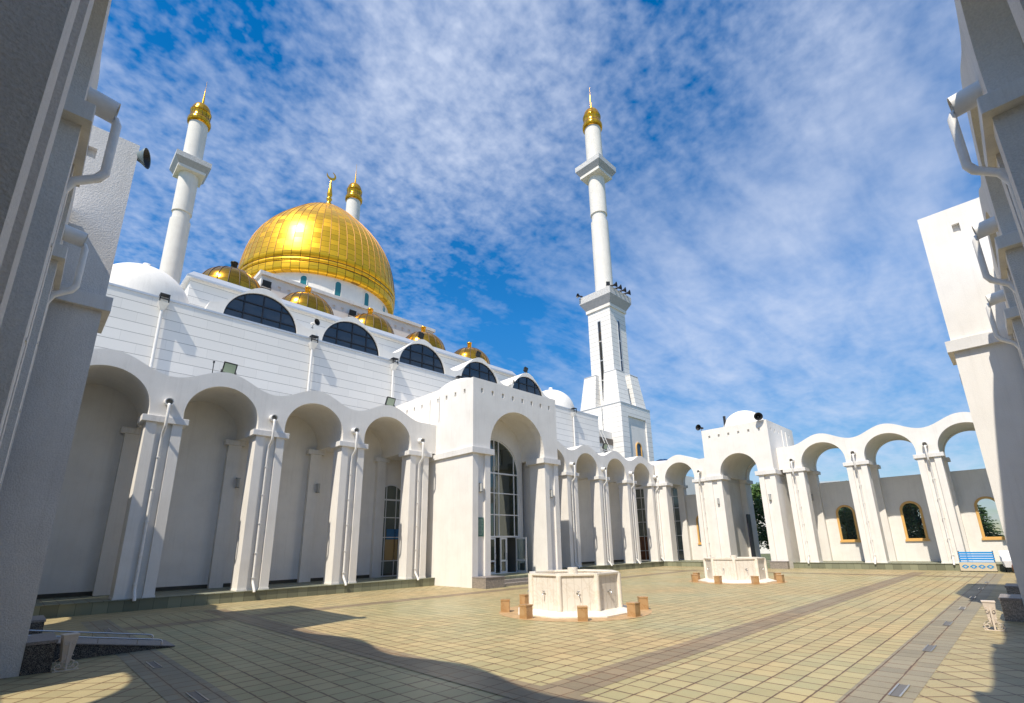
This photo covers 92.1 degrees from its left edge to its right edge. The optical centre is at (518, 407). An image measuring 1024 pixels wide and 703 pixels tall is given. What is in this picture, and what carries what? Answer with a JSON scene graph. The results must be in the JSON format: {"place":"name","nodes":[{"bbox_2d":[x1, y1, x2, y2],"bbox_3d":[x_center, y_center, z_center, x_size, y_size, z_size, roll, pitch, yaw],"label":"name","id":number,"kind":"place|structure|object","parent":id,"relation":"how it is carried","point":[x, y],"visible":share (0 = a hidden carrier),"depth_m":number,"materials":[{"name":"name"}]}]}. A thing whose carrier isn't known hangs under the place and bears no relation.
{"place":"outdoors","nodes":[
{"label":"outdoors","id":0,"kind":"place"},
{"bbox_2d":[73,568,1002,702],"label":"courtyard paving","id":1,"kind":"structure","parent":0,"point":[833,653],"depth_m":11.18,"materials":[{"name":"tile"}]},
{"bbox_2d":[0,0,121,489],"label":"arcade","id":2,"kind":"object","parent":1,"relation":"on","point":[53,101],"visible":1,"depth_m":5.38,"materials":[{"name":"white stone"}]},
{"bbox_2d":[0,125,139,678],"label":"gatehouse","id":3,"kind":"object","parent":1,"relation":"on","point":[36,467],"visible":0.55,"depth_m":9.96,"materials":[{"name":"white paint"}]},
{"bbox_2d":[137,148,150,168],"bbox_3d":[-9.414,-6.087,12.037,0.570,0.594,0.484,4,-17,-19],"label":"horn speaker","id":4,"kind":"object","parent":3,"relation":"attached to","point":[143,158],"visible":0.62,"depth_m":12.21},
{"bbox_2d":[0,616,166,702],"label":"diagonal paving","id":5,"kind":"structure","parent":1,"relation":"on","point":[114,678],"depth_m":8.30,"materials":[{"name":"tile"}]},
{"bbox_2d":[51,632,80,672],"bbox_3d":[-8.636,4.674,9.431,0.324,0.634,0.380,-13,-19,35],"label":"litter urn","id":6,"kind":"object","parent":5,"relation":"on","point":[68,642],"visible":0.98,"depth_m":9.38,"materials":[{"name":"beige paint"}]},
{"bbox_2d":[29,630,174,661],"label":"ramp","id":7,"kind":"structure","parent":1,"relation":"on","point":[88,647],"depth_m":10.77,"materials":[{"name":"stone"}]},
{"bbox_2d":[80,620,240,702],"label":"drain strip","id":8,"kind":"object","parent":1,"relation":"on","point":[171,681],"visible":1,"depth_m":8.77,"materials":[{"name":"grey stone"}]},
{"bbox_2d":[146,661,162,668],"bbox_3d":[-7.066,4.993,9.563,0.146,0.014,0.770,14,-22,-43],"label":"drain cover","id":9,"kind":"object","parent":8,"relation":"on","point":[154,664],"visible":1,"depth_m":9.54,"materials":[{"name":"silver metal"}]},
{"bbox_2d":[185,690,209,702],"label":"drain cover","id":10,"kind":"object","parent":8,"relation":"on","point":[197,696],"visible":1,"depth_m":7.35,"materials":[{"name":"silver metal"}]},
{"bbox_2d":[33,348,435,617],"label":"portico","id":11,"kind":"structure","parent":1,"relation":"on","point":[156,509],"depth_m":23.60,"materials":[{"name":"white plaster"},{"name":"green stone"}]},
{"bbox_2d":[220,361,237,374],"bbox_3d":[-13.859,-1.744,23.584,0.348,0.699,0.704,-13,-19,35],"label":"floodlight","id":12,"kind":"object","parent":11,"relation":"on","point":[228,367],"visible":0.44,"depth_m":23.55,"materials":[{"name":"green glass"}]},
{"bbox_2d":[235,478,240,487],"bbox_3d":[-14.277,3.850,25.090,0.180,0.490,0.205,14,-22,-43],"label":"wall lamp","id":13,"kind":"object","parent":11,"relation":"attached to","point":[237,482],"visible":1,"depth_m":25.02,"materials":[{"name":"grey metal"}]},
{"bbox_2d":[315,484,319,492],"bbox_3d":[-11.338,4.583,27.914,0.180,0.490,0.205,14,-22,-43],"label":"wall lamp","id":14,"kind":"object","parent":11,"relation":"attached to","point":[318,489],"visible":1,"depth_m":27.85,"materials":[{"name":"grey metal"}]},
{"bbox_2d":[385,396,395,406],"bbox_3d":[-7.706,-0.209,29.496,0.348,0.699,0.704,-13,-19,35],"label":"floodlight","id":15,"kind":"object","parent":11,"relation":"on","point":[390,401],"visible":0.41,"depth_m":29.44,"materials":[{"name":"glass"}]},
{"bbox_2d":[381,484,400,576],"bbox_3d":[-8.068,7.667,30.924,1.960,5.600,0.058,14,-22,-43],"label":"window","id":16,"kind":"structure","parent":11,"relation":"in","point":[389,544],"depth_m":30.95,"materials":[{"name":"black"}]},
{"bbox_2d":[94,173,612,453],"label":"mosque","id":17,"kind":"structure","parent":1,"relation":"on","point":[327,264],"depth_m":35.70,"materials":[{"name":"concrete"}]},
{"bbox_2d":[223,294,295,332],"bbox_3d":[-16.574,-5.788,31.874,4.420,3.110,0.130,14,-22,-43],"label":"lunette window","id":18,"kind":"structure","parent":17,"relation":"in","point":[258,308],"depth_m":31.95,"materials":[{"name":"black"}]},
{"bbox_2d":[261,280,271,290],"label":"floodlight","id":19,"kind":"object","parent":17,"relation":"attached to","point":[265,283],"visible":0.95,"depth_m":44.41,"materials":[{"name":"black metal"}]},
{"bbox_2d":[310,318,319,328],"bbox_3d":[-13.981,-5.716,33.763,0.570,0.594,0.484,-9,-17,26],"label":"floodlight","id":20,"kind":"object","parent":17,"relation":"attached to","point":[316,321],"visible":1,"depth_m":33.78,"materials":[{"name":"metal"}]},
{"bbox_2d":[322,322,378,355],"bbox_3d":[-12.216,-4.702,36.061,4.420,3.110,0.130,14,-22,-43],"label":"lunette window","id":21,"kind":"structure","parent":17,"relation":"in","point":[346,334],"depth_m":36.16,"materials":[{"name":"black"}]},
{"bbox_2d":[348,309,356,316],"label":"floodlight","id":22,"kind":"object","parent":17,"relation":"attached to","point":[352,312],"visible":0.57,"depth_m":50.01,"materials":[{"name":"black metal"}]},
{"bbox_2d":[345,166,361,220],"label":"minaret","id":23,"kind":"object","parent":17,"relation":"on","point":[353,198],"visible":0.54,"depth_m":89.32,"materials":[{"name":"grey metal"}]},
{"bbox_2d":[417,332,423,339],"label":"floodlight","id":24,"kind":"object","parent":17,"relation":"on","point":[420,335],"visible":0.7,"depth_m":40.91,"materials":[{"name":"black metal"}]},
{"bbox_2d":[399,344,443,373],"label":"lunette window","id":25,"kind":"structure","parent":17,"relation":"in","point":[419,355],"depth_m":40.35,"materials":[{"name":"black"}]},
{"bbox_2d":[475,351,480,357],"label":"floodlight","id":26,"kind":"object","parent":17,"relation":"attached to","point":[478,354],"visible":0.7,"depth_m":45.11,"materials":[{"name":"black metal"}]},
{"bbox_2d":[461,362,496,382],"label":"lunette window","id":27,"kind":"structure","parent":17,"relation":"in","point":[473,369],"depth_m":44.54,"materials":[{"name":"black"}]},
{"bbox_2d":[513,377,541,395],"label":"lunette window","id":28,"kind":"structure","parent":17,"relation":"in","point":[525,384],"depth_m":48.82,"materials":[{"name":"black"}]},
{"bbox_2d":[599,429,610,451],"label":"ladder","id":29,"kind":"object","parent":17,"relation":"attached to","point":[604,439],"visible":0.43,"depth_m":56.89,"materials":[{"name":"white metal"}]},
{"bbox_2d":[74,566,685,621],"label":"diagonal paving","id":30,"kind":"structure","parent":1,"relation":"on","point":[115,615],"depth_m":20.50,"materials":[{"name":"stone"}]},
{"bbox_2d":[204,609,608,702],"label":"paving band","id":31,"kind":"object","parent":1,"relation":"on","point":[522,691],"visible":1,"depth_m":8.98,"materials":[{"name":"grey stone"}]},
{"bbox_2d":[123,570,695,629],"bbox_3d":[1.318,9.559,26.400,35.740,0.001,0.750,14,-22,-43],"label":"paving band","id":32,"kind":"object","parent":1,"relation":"on","point":[224,618],"visible":0.8,"depth_m":18.39,"materials":[{"name":"grey stone"}]},
{"bbox_2d":[396,377,561,588],"bbox_3d":[-2.703,4.374,32.790,7.562,13.600,9.993,14,-22,-43],"label":"entrance portal","id":33,"kind":"object","parent":1,"relation":"on","point":[499,441],"visible":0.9,"depth_m":30.43,"materials":[{"name":"white paint"}]},
{"bbox_2d":[478,517,483,535],"bbox_3d":[-2.098,6.602,27.187,0.440,1.020,0.033,14,-22,-43],"label":"plaque","id":34,"kind":"object","parent":33,"relation":"attached to","point":[480,526],"visible":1,"depth_m":27.20,"materials":[{"name":"teal glass"}]},
{"bbox_2d":[479,483,482,491],"bbox_3d":[-2.096,4.512,27.699,0.180,0.490,0.205,14,-22,-43],"label":"wall lamp","id":35,"kind":"object","parent":33,"relation":"attached to","point":[481,487],"visible":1,"depth_m":27.62,"materials":[{"name":"grey"}]},
{"bbox_2d":[491,538,495,573],"bbox_3d":[-1.733,9.072,30.077,0.940,2.150,0.141,14,-22,-43],"label":"door","id":36,"kind":"structure","parent":33,"relation":"in","point":[494,560],"depth_m":30.34,"materials":[{"name":"white"}]},
{"bbox_2d":[500,538,506,572],"bbox_3d":[-0.925,9.275,30.859,0.141,2.150,0.560,-16,-21,42],"label":"door","id":37,"kind":"structure","parent":33,"relation":"in","point":[501,560],"depth_m":30.83,"materials":[{"name":"white"}]},
{"bbox_2d":[515,537,526,572],"bbox_3d":[0.145,9.370,31.272,0.141,2.150,0.980,13,-21,-41],"label":"door","id":38,"kind":"structure","parent":33,"relation":"in","point":[518,571],"depth_m":31.18,"materials":[{"name":"white metal"}]},
{"bbox_2d":[500,599,509,611],"bbox_3d":[-0.434,6.543,16.269,0.300,0.385,0.300,-2,-16,2],"label":"stone seat","id":39,"kind":"object","parent":1,"relation":"on","point":[505,605],"visible":1,"depth_m":16.14,"materials":[{"name":"orange stone"}]},
{"bbox_2d":[499,567,651,621],"bbox_3d":[1.826,6.038,16.402,4.960,1.354,4.960,14,-22,-43],"label":"ablution fountain","id":40,"kind":"object","parent":1,"relation":"on","point":[557,595],"visible":0.95,"depth_m":15.15,"materials":[{"name":"white stone"}]},
{"bbox_2d":[519,594,528,603],"bbox_3d":[0.237,6.964,17.816,0.300,0.385,0.300,12,-21,-40],"label":"stone seat","id":41,"kind":"object","parent":40,"relation":"on","point":[524,598],"visible":0.7,"depth_m":17.71,"materials":[{"name":"orange stone"}]},
{"bbox_2d":[519,604,532,618],"bbox_3d":[0.225,6.097,14.725,0.300,0.385,0.300,-15,-21,41],"label":"stone seat","id":42,"kind":"object","parent":40,"relation":"on","point":[526,611],"visible":1,"depth_m":14.63,"materials":[{"name":"stone"}]},
{"bbox_2d":[577,605,587,620],"bbox_3d":[1.827,5.885,14.087,0.300,0.385,0.300,-2,-16,4],"label":"stone seat","id":43,"kind":"object","parent":40,"relation":"on","point":[582,612],"visible":1,"depth_m":13.96,"materials":[{"name":"orange stone"}]},
{"bbox_2d":[626,601,640,616],"bbox_3d":[3.434,6.033,14.730,0.300,0.385,0.300,-16,-21,42],"label":"stone seat","id":44,"kind":"object","parent":40,"relation":"on","point":[633,609],"visible":1,"depth_m":14.63,"materials":[{"name":"orange stone"}]},
{"bbox_2d":[637,596,648,609],"bbox_3d":[4.105,6.454,16.276,0.300,0.385,0.300,-2,-16,1],"label":"stone seat","id":45,"kind":"object","parent":40,"relation":"on","point":[643,601],"visible":0.89,"depth_m":16.14,"materials":[{"name":"orange stone"}]},
{"bbox_2d":[557,441,664,569],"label":"portico","id":46,"kind":"structure","parent":1,"relation":"on","point":[599,527],"depth_m":43.38,"materials":[{"name":"white plaster"},{"name":"green stone"}]},
{"bbox_2d":[602,443,607,451],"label":"floodlight","id":47,"kind":"object","parent":46,"relation":"on","point":[604,445],"visible":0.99,"depth_m":44.26,"materials":[{"name":"black metal"}]},
{"bbox_2d":[575,88,653,560],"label":"minaret","id":48,"kind":"object","parent":1,"relation":"on","point":[612,399],"visible":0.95,"depth_m":64.86,"materials":[{"name":"paint"}]},
{"bbox_2d":[654,455,716,566],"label":"arcade","id":49,"kind":"object","parent":1,"relation":"on","point":[673,471],"visible":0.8,"depth_m":46.89,"materials":[{"name":"white plaster"},{"name":"green stone"}]},
{"bbox_2d":[635,461,683,559],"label":"corner glazing","id":50,"kind":"structure","parent":49,"relation":"on","point":[643,538],"depth_m":50.00,"materials":[{"name":"glass"},{"name":"white metal"}]},
{"bbox_2d":[696,516,701,544],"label":"window","id":51,"kind":"structure","parent":49,"relation":"in","point":[697,524],"depth_m":47.99,"materials":[{"name":"beige glass"}]},
{"bbox_2d":[487,572,925,702],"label":"paving band","id":52,"kind":"object","parent":1,"relation":"on","point":[586,682],"visible":1,"depth_m":10.00,"materials":[{"name":"grey stone"}]},
{"bbox_2d":[689,555,787,584],"bbox_3d":[11.872,8.828,27.073,4.960,1.354,4.960,14,-22,-43],"label":"ablution fountain","id":53,"kind":"object","parent":1,"relation":"on","point":[733,570],"visible":0.92,"depth_m":25.91,"materials":[{"name":"white stone"}]},
{"bbox_2d":[691,574,697,581],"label":"stone seat","id":54,"kind":"object","parent":53,"relation":"on","point":[694,577],"visible":1,"depth_m":26.82,"materials":[{"name":"orange stone"}]},
{"bbox_2d":[713,576,722,583],"bbox_3d":[10.271,8.887,25.396,0.300,0.385,0.300,12,-20,-39],"label":"stone seat","id":55,"kind":"object","parent":53,"relation":"on","point":[717,579],"visible":1,"depth_m":25.29,"materials":[{"name":"orange stone"}]},
{"bbox_2d":[750,576,759,583],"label":"stone seat","id":56,"kind":"object","parent":53,"relation":"on","point":[754,579],"visible":1,"depth_m":24.64,"materials":[{"name":"orange stone"}]},
{"bbox_2d":[776,574,784,582],"bbox_3d":[13.480,8.824,25.401,0.300,0.385,0.300,12,-20,-39],"label":"stone seat","id":57,"kind":"object","parent":53,"relation":"on","point":[780,578],"visible":1,"depth_m":25.31,"materials":[{"name":"orange stone"}]},
{"bbox_2d":[701,410,799,568],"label":"gatehouse","id":58,"kind":"object","parent":1,"relation":"on","point":[738,446],"visible":0.9,"depth_m":41.95,"materials":[{"name":"white paint"}]},
{"bbox_2d":[696,424,703,430],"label":"horn speaker","id":59,"kind":"object","parent":58,"relation":"attached to","point":[698,427],"visible":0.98,"depth_m":44.73},
{"bbox_2d":[746,514,755,556],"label":"door","id":60,"kind":"structure","parent":58,"relation":"in","point":[748,518],"depth_m":43.62,"materials":[{"name":"grey metal"}]},
{"bbox_2d":[754,412,762,420],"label":"horn speaker","id":61,"kind":"object","parent":58,"relation":"attached to","point":[758,416],"visible":1,"depth_m":40.88},
{"bbox_2d":[668,570,976,576],"bbox_3d":[17.682,11.061,32.949,0.750,0.001,19.780,14,-22,-43],"label":"paving band","id":62,"kind":"object","parent":1,"relation":"on","point":[850,574],"visible":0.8,"depth_m":29.79,"materials":[{"name":"grey stone"}]},
{"bbox_2d":[678,567,1004,573],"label":"step","id":63,"kind":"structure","parent":1,"relation":"on","point":[989,572],"depth_m":32.73,"materials":[{"name":"stone"}]},
{"bbox_2d":[958,551,997,571],"bbox_3d":[28.303,9.519,30.457,0.733,1.227,1.680,14,-22,-43],"label":"bench","id":64,"kind":"object","parent":63,"relation":"on","point":[974,566],"visible":1,"depth_m":30.38,"materials":[{"name":"blue wood"}]},
{"bbox_2d":[776,412,1012,571],"bbox_3d":[27.811,6.437,35.887,4.524,10.110,14.650,14,-22,-43],"label":"arcade","id":65,"kind":"object","parent":1,"relation":"on","point":[941,495],"visible":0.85,"depth_m":36.24,"materials":[{"name":"white plaster"},{"name":"white stone"}]},
{"bbox_2d":[836,505,860,541],"bbox_3d":[26.349,9.320,39.531,0.210,2.905,1.440,14,-22,-43],"label":"window","id":66,"kind":"structure","parent":65,"relation":"in","point":[837,510],"depth_m":39.42,"materials":[{"name":"beige glass"}]},
{"bbox_2d":[900,501,929,540],"bbox_3d":[29.328,8.453,36.656,0.210,2.905,1.440,14,-22,-43],"label":"window","id":67,"kind":"structure","parent":65,"relation":"in","point":[901,506],"depth_m":36.54,"materials":[{"name":"beige glass"}]},
{"bbox_2d":[974,496,1004,539],"bbox_3d":[32.307,7.586,33.780,0.210,2.905,1.440,14,-22,-43],"label":"window","id":68,"kind":"structure","parent":65,"relation":"in","point":[984,497],"depth_m":33.97,"materials":[{"name":"beige glass"}]},
{"bbox_2d":[835,573,1003,702],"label":"drain strip","id":69,"kind":"object","parent":1,"relation":"on","point":[912,664],"visible":1,"depth_m":9.00,"materials":[{"name":"grey stone"}]},
{"bbox_2d":[888,683,909,697],"bbox_3d":[5.423,4.027,7.023,0.770,0.014,0.146,14,-22,-43],"label":"drain cover","id":70,"kind":"object","parent":69,"relation":"on","point":[898,690],"visible":1,"depth_m":7.00,"materials":[{"name":"grey metal"}]},
{"bbox_2d":[922,644,936,651],"bbox_3d":[8.027,4.707,9.634,0.770,0.014,0.146,14,-22,-43],"label":"drain cover","id":71,"kind":"object","parent":69,"relation":"on","point":[929,648],"visible":1,"depth_m":9.61,"materials":[{"name":"silver metal"}]},
{"bbox_2d":[943,621,952,625],"bbox_3d":[10.746,5.412,12.342,0.770,0.014,0.146,14,-22,-43],"label":"drain cover","id":72,"kind":"object","parent":69,"relation":"on","point":[946,623],"visible":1,"depth_m":12.29,"materials":[{"name":"silver metal"}]},
{"bbox_2d":[913,572,1023,702],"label":"diagonal paving","id":73,"kind":"structure","parent":1,"relation":"on","point":[979,664],"depth_m":8.27,"materials":[{"name":"stone"}]},
{"bbox_2d":[980,600,1006,631],"bbox_3d":[11.040,4.861,11.518,0.380,0.634,0.324,-13,-20,37],"label":"litter urn","id":74,"kind":"object","parent":73,"relation":"on","point":[989,608],"visible":1,"depth_m":11.46,"materials":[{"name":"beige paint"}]},
{"bbox_2d":[999,550,1011,572],"bbox_3d":[29.259,9.140,29.208,1.000,1.240,0.920,-12,-19,33],"label":"covered chair","id":75,"kind":"object","parent":73,"relation":"on","point":[1005,558],"visible":0.5,"depth_m":29.43,"materials":[{"name":"white fabric"}]},
{"bbox_2d":[917,197,1023,621],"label":"gatehouse","id":76,"kind":"object","parent":1,"relation":"on","point":[988,364],"visible":0.68,"depth_m":13.76,"materials":[{"name":"white paint"}]},
{"bbox_2d":[947,0,1023,367],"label":"arcade","id":77,"kind":"object","parent":1,"relation":"on","point":[988,98],"visible":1,"depth_m":6.88,"materials":[{"name":"white plaster"},{"name":"white stone"}]},
{"bbox_2d":[93,0,1003,537],"label":"sky","id":78,"kind":"structure","parent":0,"point":[777,163],"materials":[{"name":"blue"}]},
{"bbox_2d":[761,554,770,559],"bbox_3d":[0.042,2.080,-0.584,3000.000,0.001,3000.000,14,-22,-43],"label":"ground","id":79,"kind":"structure","parent":0,"point":[767,556],"depth_m":69.37,"materials":[{"name":"green plant"}]},
{"bbox_2d":[159,84,211,284],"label":"minaret","id":80,"kind":"object","parent":79,"relation":"on","point":[190,168],"visible":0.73,"depth_m":69.58,"materials":[{"name":"white paint"}]},
{"bbox_2d":[657,459,700,540],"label":"building","id":81,"kind":"structure","parent":79,"relation":"on","point":[690,489],"depth_m":70.62,"materials":[{"name":"white paint"}]},
{"bbox_2d":[751,482,769,550],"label":"tree","id":82,"kind":"object","parent":79,"relation":"on","point":[758,504],"visible":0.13,"depth_m":49.32,"materials":[{"name":"green plant"}]},
{"bbox_2d":[700,480,841,553],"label":"white building","id":83,"kind":"structure","parent":79,"relation":"on","point":[763,550],"depth_m":82.18,"materials":[{"name":"concrete"}]},
{"bbox_2d":[838,507,857,539],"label":"tree","id":84,"kind":"object","parent":79,"relation":"on","point":[847,523],"visible":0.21,"depth_m":42.65,"materials":[{"name":"green plant"}]},
{"bbox_2d":[902,503,925,537],"bbox_3d":[33.062,9.620,40.371,5.021,6.344,4.694,14,-22,-43],"label":"tree","id":85,"kind":"object","parent":79,"relation":"on","point":[913,519],"visible":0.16,"depth_m":39.93,"materials":[{"name":"green plant"}]},
{"bbox_2d":[977,504,1003,536],"bbox_3d":[35.627,10.024,37.757,4.515,5.167,4.289,14,-22,-43],"label":"fir tree","id":86,"kind":"object","parent":79,"relation":"on","point":[987,527],"visible":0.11,"depth_m":37.60,"materials":[{"name":"green plant"}]}
]}

